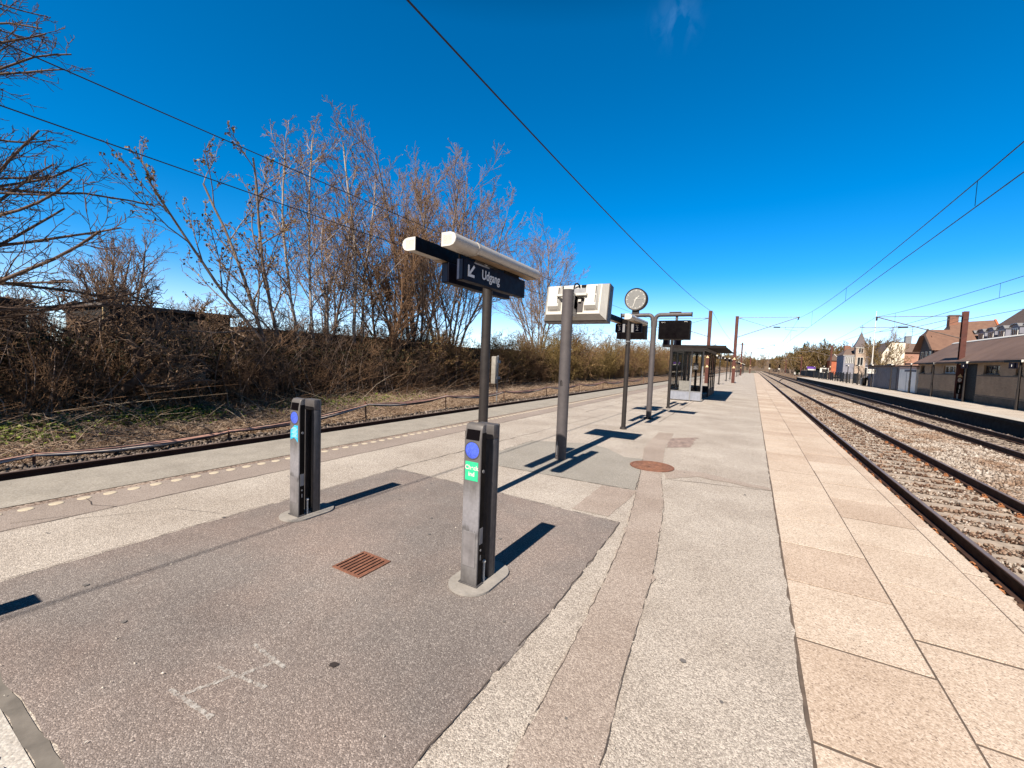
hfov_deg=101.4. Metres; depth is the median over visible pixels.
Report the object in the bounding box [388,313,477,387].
shrub
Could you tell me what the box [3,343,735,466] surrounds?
embankment
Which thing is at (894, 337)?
bare tree
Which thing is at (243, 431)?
cable
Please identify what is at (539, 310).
bare tree
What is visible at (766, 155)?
sky
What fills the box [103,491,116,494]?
warning dot
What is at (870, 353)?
budding tree
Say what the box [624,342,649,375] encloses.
shrub
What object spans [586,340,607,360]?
shrub
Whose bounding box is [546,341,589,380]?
shrub
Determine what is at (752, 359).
woodland tree
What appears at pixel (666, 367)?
shrub
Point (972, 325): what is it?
tiled house
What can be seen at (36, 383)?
shrub
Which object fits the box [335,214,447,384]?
bare tree
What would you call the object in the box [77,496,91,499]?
warning dot
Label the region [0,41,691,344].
overhead line
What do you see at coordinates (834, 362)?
red house
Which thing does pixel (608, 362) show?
shrub
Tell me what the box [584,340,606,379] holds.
shrub
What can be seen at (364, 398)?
weeds
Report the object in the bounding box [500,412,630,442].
asphalt patch
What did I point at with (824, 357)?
woodland tree
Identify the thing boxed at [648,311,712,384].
catenary mast
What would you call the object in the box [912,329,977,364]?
tiled house
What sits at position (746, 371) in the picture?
ground
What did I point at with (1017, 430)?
opposite platform
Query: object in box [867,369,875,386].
symbol sign
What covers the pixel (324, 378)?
shrub
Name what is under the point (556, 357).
shrub
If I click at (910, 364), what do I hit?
lamp post
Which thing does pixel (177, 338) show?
shrub
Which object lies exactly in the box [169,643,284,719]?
faded paint marks
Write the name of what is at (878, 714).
platform paving
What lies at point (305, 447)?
ticket validator
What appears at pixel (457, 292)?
bare tree
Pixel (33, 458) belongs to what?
cable stake
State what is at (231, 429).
cable
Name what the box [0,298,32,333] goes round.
boarded shed
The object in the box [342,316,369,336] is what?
bare tree
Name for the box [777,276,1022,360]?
overhead line
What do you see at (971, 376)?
door
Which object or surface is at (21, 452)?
dead leaves
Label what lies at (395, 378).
shrub
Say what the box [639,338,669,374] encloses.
shrub
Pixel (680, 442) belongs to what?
asphalt patch
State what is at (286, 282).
birch
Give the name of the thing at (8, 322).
gnarled tree
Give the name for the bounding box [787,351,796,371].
woodland tree
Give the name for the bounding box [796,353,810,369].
woodland tree
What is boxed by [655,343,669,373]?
shrub
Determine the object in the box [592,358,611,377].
shrub
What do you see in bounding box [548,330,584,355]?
shrub
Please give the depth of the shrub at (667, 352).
74.65 m
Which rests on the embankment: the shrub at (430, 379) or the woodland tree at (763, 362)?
the shrub at (430, 379)
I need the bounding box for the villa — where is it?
[836,325,868,378]
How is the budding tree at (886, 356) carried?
on the opposite platform surface at (1010, 412)
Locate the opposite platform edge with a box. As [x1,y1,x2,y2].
[799,377,1023,421]
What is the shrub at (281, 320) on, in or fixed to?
on the embankment
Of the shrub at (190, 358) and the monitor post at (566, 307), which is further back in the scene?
the shrub at (190, 358)
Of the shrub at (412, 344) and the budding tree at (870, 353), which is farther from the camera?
the budding tree at (870, 353)
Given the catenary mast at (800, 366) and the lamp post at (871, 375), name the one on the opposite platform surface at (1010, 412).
the lamp post at (871, 375)
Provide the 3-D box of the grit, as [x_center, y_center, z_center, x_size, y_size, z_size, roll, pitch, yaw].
[0.465,1.267,6.052,5.545,0.004,9.980,4,4,30]
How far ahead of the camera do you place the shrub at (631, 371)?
55.82 m
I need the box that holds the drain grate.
[332,551,390,578]
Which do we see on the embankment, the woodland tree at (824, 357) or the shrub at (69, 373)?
the shrub at (69, 373)
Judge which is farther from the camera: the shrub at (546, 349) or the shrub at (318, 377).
the shrub at (546, 349)
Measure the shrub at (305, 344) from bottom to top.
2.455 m
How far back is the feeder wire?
6.57 m
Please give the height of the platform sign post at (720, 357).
2.716 m
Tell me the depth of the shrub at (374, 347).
19.29 m
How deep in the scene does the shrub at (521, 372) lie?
29.30 m
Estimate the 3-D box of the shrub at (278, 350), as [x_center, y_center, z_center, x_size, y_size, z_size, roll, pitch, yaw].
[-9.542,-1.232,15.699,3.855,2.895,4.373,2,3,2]
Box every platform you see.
[0,386,805,722]
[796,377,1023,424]
[797,378,1023,437]
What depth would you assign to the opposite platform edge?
22.84 m
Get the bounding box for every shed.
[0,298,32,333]
[66,302,234,378]
[232,327,415,359]
[865,365,919,389]
[897,366,919,392]
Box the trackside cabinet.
[491,355,500,401]
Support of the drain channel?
on the platform surface at (716, 610)
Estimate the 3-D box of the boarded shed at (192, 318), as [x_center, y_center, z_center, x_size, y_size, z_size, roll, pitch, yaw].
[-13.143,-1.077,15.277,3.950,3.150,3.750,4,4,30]
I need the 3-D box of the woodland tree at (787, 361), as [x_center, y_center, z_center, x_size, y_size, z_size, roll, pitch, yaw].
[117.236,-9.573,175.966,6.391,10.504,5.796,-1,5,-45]
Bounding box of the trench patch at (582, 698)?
[508,432,673,767]
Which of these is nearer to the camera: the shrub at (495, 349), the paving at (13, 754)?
the paving at (13, 754)
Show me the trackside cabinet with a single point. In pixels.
(495, 377)
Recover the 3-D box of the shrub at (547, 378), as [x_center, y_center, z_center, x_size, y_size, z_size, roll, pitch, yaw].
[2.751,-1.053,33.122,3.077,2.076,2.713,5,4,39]
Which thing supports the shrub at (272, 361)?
on the embankment
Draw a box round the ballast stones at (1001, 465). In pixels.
[806,394,1023,502]
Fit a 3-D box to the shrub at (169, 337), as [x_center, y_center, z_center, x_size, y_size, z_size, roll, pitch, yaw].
[-10.526,-0.867,12.892,2.439,2.718,2.814,1,4,-21]
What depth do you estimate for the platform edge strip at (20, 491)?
5.97 m
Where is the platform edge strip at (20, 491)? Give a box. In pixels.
[0,372,729,507]
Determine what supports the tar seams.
on the asphalt patch at (400, 685)
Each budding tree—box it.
[861,337,912,364]
[863,339,889,364]
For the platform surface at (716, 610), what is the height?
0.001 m
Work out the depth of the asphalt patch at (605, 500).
4.92 m
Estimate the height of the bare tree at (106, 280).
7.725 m
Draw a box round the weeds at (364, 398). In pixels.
[130,389,477,423]
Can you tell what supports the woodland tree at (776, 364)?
on the hill at (788, 374)
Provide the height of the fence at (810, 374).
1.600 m
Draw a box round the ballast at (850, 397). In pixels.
[763,371,1021,454]
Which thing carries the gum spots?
on the platform surface at (716, 610)
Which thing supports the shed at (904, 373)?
on the opposite platform surface at (1010, 412)
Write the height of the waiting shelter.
2.540 m
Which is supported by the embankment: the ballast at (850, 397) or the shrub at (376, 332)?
the shrub at (376, 332)
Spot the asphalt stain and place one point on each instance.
(333, 664)
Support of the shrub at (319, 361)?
on the embankment
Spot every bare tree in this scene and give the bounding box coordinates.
[0,0,172,375]
[0,285,54,331]
[56,223,177,304]
[99,121,313,391]
[169,297,200,311]
[272,151,403,332]
[283,309,319,331]
[285,104,490,353]
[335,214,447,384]
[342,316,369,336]
[362,138,541,355]
[438,323,460,343]
[479,209,589,349]
[512,330,530,352]
[859,326,906,360]
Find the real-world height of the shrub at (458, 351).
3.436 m
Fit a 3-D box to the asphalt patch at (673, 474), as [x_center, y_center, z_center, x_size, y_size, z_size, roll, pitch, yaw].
[2.916,1.371,6.072,1.365,0.001,0.611,3,4,18]
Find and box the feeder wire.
[406,0,708,309]
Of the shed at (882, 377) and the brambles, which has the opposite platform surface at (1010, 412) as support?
the shed at (882, 377)
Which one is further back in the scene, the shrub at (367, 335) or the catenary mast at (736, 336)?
the catenary mast at (736, 336)
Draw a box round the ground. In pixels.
[743,370,867,379]
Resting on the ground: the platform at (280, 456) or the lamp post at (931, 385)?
the platform at (280, 456)
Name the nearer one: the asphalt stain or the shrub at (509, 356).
the asphalt stain
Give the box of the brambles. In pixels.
[0,247,534,436]
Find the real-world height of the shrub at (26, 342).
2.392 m
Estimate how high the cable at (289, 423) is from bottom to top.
0.555 m
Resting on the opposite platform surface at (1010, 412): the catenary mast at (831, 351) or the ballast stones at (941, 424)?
the catenary mast at (831, 351)
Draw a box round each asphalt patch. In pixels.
[0,469,618,767]
[498,440,642,489]
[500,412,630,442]
[573,485,635,515]
[664,470,770,489]
[667,437,699,446]
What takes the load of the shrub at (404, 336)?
on the embankment
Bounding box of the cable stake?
[30,449,35,464]
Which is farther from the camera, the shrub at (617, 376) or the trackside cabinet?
the shrub at (617, 376)
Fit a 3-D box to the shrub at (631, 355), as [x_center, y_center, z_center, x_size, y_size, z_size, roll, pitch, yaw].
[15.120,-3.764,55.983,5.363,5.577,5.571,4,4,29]
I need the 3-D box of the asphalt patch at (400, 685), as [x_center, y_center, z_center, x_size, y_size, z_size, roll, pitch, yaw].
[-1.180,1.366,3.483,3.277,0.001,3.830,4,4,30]
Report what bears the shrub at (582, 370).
on the embankment
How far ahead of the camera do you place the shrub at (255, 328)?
15.83 m
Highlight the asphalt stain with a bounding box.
[329,662,338,667]
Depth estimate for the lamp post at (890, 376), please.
41.20 m
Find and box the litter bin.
[861,377,866,385]
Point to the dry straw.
(59, 445)
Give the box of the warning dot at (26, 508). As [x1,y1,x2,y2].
[17,507,34,510]
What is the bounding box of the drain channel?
[0,673,64,767]
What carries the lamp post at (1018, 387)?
on the opposite platform surface at (1010, 412)
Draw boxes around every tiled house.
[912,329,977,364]
[944,315,998,329]
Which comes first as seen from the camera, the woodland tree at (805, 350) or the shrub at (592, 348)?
the shrub at (592, 348)
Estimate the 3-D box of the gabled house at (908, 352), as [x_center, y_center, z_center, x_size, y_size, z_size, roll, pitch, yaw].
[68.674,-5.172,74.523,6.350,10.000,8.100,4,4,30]
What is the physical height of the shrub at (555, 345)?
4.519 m
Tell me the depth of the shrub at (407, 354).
19.21 m
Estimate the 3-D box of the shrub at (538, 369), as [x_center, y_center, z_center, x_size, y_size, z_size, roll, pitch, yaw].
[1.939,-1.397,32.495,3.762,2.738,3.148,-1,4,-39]
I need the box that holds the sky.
[0,0,1023,359]
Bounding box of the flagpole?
[871,311,876,363]
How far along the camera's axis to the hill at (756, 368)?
463.59 m
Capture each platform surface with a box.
[0,372,812,767]
[802,377,1023,421]
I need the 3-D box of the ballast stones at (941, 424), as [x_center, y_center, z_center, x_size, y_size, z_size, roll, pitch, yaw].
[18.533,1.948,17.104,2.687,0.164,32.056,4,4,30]
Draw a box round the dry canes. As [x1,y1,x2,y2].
[0,360,538,453]
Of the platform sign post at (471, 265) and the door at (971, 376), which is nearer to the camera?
the platform sign post at (471, 265)
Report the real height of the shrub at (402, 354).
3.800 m
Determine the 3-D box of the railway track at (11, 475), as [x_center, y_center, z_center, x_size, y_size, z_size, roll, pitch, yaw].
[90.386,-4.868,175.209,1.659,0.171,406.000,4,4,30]
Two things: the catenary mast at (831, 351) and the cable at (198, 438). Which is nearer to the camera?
the cable at (198, 438)
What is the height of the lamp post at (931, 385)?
2.588 m
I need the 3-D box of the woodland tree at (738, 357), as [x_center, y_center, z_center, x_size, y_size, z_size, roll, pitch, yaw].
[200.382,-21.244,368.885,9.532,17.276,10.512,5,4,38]
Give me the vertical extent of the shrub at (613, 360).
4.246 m
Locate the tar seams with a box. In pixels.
[4,441,663,767]
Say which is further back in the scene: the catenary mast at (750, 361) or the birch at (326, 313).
the catenary mast at (750, 361)
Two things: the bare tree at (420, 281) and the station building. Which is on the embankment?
the bare tree at (420, 281)
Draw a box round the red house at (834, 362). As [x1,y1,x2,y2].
[826,354,837,372]
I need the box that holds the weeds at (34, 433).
[0,412,151,455]
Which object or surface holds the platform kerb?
on the platform at (280, 456)
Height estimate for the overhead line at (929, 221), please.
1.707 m
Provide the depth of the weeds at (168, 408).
10.80 m
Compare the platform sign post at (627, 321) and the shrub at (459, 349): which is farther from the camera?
the shrub at (459, 349)
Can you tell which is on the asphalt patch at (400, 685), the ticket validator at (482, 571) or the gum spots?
the ticket validator at (482, 571)
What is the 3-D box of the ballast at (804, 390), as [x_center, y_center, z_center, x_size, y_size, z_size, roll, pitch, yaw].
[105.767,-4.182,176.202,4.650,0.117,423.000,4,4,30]
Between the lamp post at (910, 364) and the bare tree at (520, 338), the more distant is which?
the bare tree at (520, 338)
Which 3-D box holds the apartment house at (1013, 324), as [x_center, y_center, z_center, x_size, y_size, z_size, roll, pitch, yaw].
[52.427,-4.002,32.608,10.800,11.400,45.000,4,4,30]
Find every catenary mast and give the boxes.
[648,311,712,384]
[711,343,772,375]
[729,316,807,383]
[749,352,766,373]
[785,357,801,375]
[796,346,832,379]
[864,311,969,399]
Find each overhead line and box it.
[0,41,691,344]
[771,141,1023,351]
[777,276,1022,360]
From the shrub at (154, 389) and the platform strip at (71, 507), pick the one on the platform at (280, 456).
the platform strip at (71, 507)
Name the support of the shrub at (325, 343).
on the embankment
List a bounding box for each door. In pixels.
[890,368,897,389]
[961,364,977,401]
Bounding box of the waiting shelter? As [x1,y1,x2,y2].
[662,345,733,400]
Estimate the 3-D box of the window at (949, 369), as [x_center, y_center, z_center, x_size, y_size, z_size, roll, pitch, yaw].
[31.367,-1.004,29.997,0.200,0.620,2.300,4,4,30]
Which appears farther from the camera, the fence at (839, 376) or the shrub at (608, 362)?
the fence at (839, 376)
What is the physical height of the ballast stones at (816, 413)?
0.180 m
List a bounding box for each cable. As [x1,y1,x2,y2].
[0,379,638,458]
[0,379,639,461]
[0,381,634,463]
[1,380,639,463]
[12,380,638,456]
[124,379,641,447]
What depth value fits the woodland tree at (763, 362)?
376.61 m
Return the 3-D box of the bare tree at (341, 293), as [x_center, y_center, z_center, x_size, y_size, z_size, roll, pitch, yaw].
[-7.742,-4.845,19.967,7.229,9.428,5.210,4,4,30]
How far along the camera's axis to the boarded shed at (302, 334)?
18.39 m
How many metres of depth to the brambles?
12.16 m
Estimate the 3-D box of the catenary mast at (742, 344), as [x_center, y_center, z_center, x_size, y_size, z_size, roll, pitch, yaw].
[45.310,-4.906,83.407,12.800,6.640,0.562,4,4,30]
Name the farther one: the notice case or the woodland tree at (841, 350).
the woodland tree at (841, 350)
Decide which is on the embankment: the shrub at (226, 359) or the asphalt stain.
the shrub at (226, 359)
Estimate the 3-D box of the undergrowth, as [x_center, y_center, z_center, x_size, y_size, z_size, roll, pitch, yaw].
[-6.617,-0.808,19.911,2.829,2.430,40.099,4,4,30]
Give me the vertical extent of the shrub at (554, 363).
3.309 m
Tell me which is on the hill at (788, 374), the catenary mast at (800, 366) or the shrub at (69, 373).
the catenary mast at (800, 366)
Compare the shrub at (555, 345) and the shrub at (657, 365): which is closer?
the shrub at (555, 345)
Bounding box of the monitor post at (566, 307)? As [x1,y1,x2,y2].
[544,283,613,459]
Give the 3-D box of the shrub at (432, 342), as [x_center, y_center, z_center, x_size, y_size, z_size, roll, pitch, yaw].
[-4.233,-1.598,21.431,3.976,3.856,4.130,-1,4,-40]
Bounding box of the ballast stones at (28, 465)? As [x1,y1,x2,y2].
[0,390,589,472]
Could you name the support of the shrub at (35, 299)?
on the embankment
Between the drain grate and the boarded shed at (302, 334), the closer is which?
the drain grate
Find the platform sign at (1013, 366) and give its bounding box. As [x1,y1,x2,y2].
[1008,363,1017,368]
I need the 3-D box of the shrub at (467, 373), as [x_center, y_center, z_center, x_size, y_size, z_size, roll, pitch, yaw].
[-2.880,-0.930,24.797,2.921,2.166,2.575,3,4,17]
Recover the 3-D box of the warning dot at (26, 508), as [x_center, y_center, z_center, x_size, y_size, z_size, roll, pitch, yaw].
[-4.662,1.201,4.021,0.112,0.008,0.112,4,4,30]
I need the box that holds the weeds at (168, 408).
[65,403,246,429]
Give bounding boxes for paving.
[0,709,34,767]
[754,373,1023,767]
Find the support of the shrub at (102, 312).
on the embankment
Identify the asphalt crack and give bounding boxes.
[0,391,645,531]
[397,415,600,467]
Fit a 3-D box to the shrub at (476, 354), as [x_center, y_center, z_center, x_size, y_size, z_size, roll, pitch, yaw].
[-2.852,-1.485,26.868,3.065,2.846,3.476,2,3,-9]
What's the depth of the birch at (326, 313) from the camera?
17.19 m
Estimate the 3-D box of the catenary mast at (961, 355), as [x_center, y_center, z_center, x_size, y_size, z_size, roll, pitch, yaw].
[28.323,-2.046,29.690,5.580,6.020,0.562,4,4,30]
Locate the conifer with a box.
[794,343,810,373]
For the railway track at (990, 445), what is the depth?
17.67 m
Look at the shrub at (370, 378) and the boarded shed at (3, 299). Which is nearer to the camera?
the boarded shed at (3, 299)
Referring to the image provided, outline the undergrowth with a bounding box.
[0,321,553,414]
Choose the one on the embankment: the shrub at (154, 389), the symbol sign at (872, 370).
the shrub at (154, 389)
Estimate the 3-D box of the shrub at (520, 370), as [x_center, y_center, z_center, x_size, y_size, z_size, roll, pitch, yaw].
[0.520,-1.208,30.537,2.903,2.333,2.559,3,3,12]
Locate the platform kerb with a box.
[758,373,1023,631]
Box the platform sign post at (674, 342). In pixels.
[663,340,681,407]
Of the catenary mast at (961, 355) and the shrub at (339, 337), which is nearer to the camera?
the shrub at (339, 337)
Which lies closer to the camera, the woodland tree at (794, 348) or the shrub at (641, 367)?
the shrub at (641, 367)
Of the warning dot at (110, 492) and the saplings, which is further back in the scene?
the saplings
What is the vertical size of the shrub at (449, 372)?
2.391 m
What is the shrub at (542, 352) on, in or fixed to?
on the embankment
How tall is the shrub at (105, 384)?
2.012 m
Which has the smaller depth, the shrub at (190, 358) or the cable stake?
the cable stake
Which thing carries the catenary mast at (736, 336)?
on the platform surface at (716, 610)
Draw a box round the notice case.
[818,368,828,378]
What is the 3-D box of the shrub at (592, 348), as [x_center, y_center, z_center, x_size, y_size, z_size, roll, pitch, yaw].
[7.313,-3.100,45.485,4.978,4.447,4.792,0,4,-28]
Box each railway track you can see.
[0,370,741,480]
[756,371,1023,603]
[762,371,1023,460]
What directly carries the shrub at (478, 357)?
on the embankment
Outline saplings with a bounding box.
[0,318,518,419]
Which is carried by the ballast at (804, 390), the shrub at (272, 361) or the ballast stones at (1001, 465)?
the ballast stones at (1001, 465)
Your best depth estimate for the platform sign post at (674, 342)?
15.64 m
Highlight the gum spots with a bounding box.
[46,437,745,719]
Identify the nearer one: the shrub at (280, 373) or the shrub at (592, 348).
the shrub at (280, 373)
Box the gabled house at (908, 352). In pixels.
[870,329,918,364]
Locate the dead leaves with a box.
[0,379,620,466]
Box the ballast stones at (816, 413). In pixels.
[785,396,1023,610]
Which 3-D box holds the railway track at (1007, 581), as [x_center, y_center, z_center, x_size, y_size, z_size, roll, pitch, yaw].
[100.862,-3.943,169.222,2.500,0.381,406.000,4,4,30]
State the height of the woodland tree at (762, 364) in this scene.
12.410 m
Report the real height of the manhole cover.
0.012 m
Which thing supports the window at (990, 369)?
in the station building
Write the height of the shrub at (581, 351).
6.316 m
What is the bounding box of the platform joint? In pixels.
[0,373,725,511]
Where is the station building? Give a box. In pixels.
[913,334,1023,409]
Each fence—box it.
[800,370,827,379]
[828,371,866,385]
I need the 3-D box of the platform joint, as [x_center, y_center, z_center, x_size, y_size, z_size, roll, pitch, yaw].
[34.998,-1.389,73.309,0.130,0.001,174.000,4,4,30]
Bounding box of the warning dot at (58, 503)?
[48,501,63,504]
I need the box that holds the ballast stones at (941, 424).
[855,403,1023,455]
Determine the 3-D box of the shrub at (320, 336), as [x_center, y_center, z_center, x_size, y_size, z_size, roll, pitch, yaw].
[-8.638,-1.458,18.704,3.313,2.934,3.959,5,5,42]
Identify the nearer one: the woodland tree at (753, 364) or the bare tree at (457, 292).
the bare tree at (457, 292)
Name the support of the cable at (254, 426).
hanging from the cable stake
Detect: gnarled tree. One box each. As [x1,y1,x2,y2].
[0,274,92,368]
[4,273,219,408]
[138,292,291,408]
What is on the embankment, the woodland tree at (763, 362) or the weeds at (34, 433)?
the weeds at (34, 433)
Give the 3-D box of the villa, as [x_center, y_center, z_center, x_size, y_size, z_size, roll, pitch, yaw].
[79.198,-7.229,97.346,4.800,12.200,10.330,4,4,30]
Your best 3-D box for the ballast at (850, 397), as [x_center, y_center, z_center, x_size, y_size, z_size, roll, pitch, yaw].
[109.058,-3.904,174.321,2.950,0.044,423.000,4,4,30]
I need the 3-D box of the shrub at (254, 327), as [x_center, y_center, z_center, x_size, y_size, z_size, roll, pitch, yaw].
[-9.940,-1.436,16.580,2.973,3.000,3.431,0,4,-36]
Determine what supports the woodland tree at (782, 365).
on the hill at (788, 374)
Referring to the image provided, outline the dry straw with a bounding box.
[0,378,608,469]
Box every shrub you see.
[0,257,109,391]
[0,304,148,398]
[0,311,114,411]
[0,313,148,415]
[0,315,67,385]
[0,340,83,419]
[24,309,146,396]
[35,334,182,409]
[74,313,195,385]
[94,347,203,407]
[105,303,217,389]
[113,309,218,399]
[117,311,229,404]
[122,311,217,390]
[172,308,310,393]
[188,342,308,405]
[190,335,253,395]
[191,300,302,382]
[192,329,264,388]
[203,311,315,388]
[219,308,302,367]
[221,320,323,405]
[228,283,343,390]
[252,350,341,397]
[262,314,364,394]
[274,313,359,377]
[282,318,370,365]
[286,348,362,395]
[287,329,339,386]
[293,337,363,393]
[299,308,386,381]
[308,322,385,387]
[315,314,411,386]
[330,325,402,375]
[331,317,419,390]
[336,341,393,393]
[343,339,400,395]
[348,315,438,388]
[350,324,420,347]
[360,300,445,387]
[367,359,410,391]
[369,315,427,366]
[383,321,439,379]
[385,355,426,391]
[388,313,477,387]
[397,346,448,392]
[399,317,465,387]
[405,362,442,388]
[426,354,466,387]
[433,327,479,386]
[436,328,474,381]
[444,350,479,383]
[459,342,491,377]
[462,351,508,385]
[463,346,512,372]
[468,353,507,385]
[470,334,537,381]
[476,328,526,384]
[480,331,526,382]
[503,355,533,383]
[507,331,546,382]
[511,351,534,382]
[513,335,540,377]
[517,322,572,369]
[523,336,557,371]
[523,352,558,383]
[528,331,578,370]
[530,324,584,382]
[531,358,558,381]
[538,346,570,380]
[546,325,580,360]
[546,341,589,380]
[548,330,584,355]
[553,324,614,380]
[570,351,592,379]
[578,348,600,379]
[583,337,606,366]
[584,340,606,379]
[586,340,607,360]
[587,332,632,378]
[590,361,605,378]
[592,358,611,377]
[594,330,633,377]
[594,347,623,377]
[611,365,629,377]
[613,336,644,376]
[613,339,644,374]
[619,342,647,376]
[622,340,658,374]
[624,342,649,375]
[628,361,639,376]
[634,346,655,376]
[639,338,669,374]
[645,352,666,374]
[648,345,668,374]
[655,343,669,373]
[656,347,669,374]
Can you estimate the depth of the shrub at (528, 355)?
31.44 m
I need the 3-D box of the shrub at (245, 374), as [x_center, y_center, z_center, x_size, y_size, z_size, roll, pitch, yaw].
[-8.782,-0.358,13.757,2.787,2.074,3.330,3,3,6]
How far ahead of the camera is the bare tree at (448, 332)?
43.87 m
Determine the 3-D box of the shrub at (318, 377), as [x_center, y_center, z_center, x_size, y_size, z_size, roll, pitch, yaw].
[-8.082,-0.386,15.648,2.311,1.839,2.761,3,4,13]
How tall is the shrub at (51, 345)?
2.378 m
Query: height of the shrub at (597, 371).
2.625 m
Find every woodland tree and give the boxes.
[736,352,745,368]
[738,350,748,364]
[747,355,759,368]
[749,358,756,369]
[757,351,770,370]
[757,357,766,369]
[773,357,780,371]
[778,353,786,371]
[784,350,792,372]
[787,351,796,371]
[791,342,817,363]
[794,342,817,369]
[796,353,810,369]
[809,347,832,369]
[812,338,841,368]
[829,341,853,353]
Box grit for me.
[3,431,778,761]
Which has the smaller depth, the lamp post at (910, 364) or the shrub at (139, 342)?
the shrub at (139, 342)
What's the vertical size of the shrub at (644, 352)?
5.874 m
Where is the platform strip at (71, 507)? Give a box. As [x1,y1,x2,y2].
[0,372,731,531]
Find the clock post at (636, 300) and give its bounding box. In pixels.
[616,288,692,418]
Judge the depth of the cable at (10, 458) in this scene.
9.40 m
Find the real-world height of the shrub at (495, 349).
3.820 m
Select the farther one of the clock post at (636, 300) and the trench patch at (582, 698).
the clock post at (636, 300)
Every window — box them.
[857,357,863,364]
[942,366,955,373]
[981,365,999,375]
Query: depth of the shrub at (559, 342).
37.76 m
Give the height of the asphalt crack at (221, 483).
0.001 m
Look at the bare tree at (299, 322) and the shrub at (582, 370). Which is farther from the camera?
the shrub at (582, 370)
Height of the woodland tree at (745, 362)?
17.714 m
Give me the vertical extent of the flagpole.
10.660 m
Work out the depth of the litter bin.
51.07 m
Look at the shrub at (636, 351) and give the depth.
57.31 m
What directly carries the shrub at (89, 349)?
on the embankment
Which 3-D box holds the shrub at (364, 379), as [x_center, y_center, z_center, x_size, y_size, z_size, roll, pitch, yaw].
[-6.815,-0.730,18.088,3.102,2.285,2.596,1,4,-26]
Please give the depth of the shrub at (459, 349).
23.82 m
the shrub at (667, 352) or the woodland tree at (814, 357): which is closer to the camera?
the shrub at (667, 352)
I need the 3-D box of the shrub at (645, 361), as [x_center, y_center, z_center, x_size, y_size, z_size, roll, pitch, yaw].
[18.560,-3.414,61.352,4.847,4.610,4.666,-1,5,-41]
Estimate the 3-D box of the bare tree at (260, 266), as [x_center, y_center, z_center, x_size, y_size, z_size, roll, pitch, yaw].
[-9.983,-4.059,14.361,5.414,8.894,4.606,0,4,-34]
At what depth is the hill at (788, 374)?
162.27 m
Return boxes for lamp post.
[868,364,872,386]
[887,364,893,389]
[905,363,912,392]
[925,362,934,396]
[955,361,968,401]
[1004,360,1023,409]
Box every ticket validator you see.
[279,397,333,521]
[448,422,508,596]
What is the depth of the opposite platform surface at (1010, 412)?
27.06 m
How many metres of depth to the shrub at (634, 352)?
60.57 m
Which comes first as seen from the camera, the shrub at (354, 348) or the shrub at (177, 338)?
the shrub at (177, 338)
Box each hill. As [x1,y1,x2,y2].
[718,359,815,370]
[766,370,867,378]
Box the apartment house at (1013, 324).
[973,309,1023,339]
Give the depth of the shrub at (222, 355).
14.68 m
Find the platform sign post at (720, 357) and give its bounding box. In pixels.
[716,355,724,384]
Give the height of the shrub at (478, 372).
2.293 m
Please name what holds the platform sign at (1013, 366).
hanging from the lamp post at (1018, 387)
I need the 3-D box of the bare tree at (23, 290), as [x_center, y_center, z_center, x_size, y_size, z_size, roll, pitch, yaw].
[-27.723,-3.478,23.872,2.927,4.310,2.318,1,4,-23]
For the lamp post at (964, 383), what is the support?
on the opposite platform surface at (1010, 412)
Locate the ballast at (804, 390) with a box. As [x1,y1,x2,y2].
[755,371,1023,587]
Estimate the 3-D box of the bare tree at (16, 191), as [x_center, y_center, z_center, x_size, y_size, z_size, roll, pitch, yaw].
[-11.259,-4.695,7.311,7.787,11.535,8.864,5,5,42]
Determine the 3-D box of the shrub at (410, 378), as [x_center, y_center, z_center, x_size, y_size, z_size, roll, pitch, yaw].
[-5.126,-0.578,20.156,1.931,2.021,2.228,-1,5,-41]
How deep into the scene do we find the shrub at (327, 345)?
16.80 m
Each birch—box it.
[229,115,331,376]
[262,113,355,386]
[303,95,418,356]
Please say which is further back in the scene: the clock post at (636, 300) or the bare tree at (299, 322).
the bare tree at (299, 322)
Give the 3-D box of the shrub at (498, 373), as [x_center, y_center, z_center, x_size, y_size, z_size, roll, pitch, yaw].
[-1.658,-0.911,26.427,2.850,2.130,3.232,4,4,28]
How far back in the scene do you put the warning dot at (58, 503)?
4.18 m
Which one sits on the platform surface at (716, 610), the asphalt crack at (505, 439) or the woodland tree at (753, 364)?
the asphalt crack at (505, 439)
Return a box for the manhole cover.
[630,461,673,471]
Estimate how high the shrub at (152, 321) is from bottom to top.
2.872 m
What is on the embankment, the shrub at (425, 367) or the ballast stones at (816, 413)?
the shrub at (425, 367)
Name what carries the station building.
on the opposite platform surface at (1010, 412)
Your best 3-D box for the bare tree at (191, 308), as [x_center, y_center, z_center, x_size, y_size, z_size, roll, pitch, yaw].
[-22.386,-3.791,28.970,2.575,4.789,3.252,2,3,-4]
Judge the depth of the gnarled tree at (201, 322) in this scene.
13.39 m
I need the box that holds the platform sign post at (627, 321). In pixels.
[611,314,647,429]
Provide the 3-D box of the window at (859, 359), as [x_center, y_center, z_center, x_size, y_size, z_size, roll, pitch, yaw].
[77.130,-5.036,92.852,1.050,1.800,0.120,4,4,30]
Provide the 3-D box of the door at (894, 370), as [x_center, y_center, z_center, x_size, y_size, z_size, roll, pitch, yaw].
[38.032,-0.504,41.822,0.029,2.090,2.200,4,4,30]
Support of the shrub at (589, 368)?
on the embankment
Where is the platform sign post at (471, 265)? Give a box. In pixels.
[402,231,539,421]
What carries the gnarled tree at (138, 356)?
on the embankment

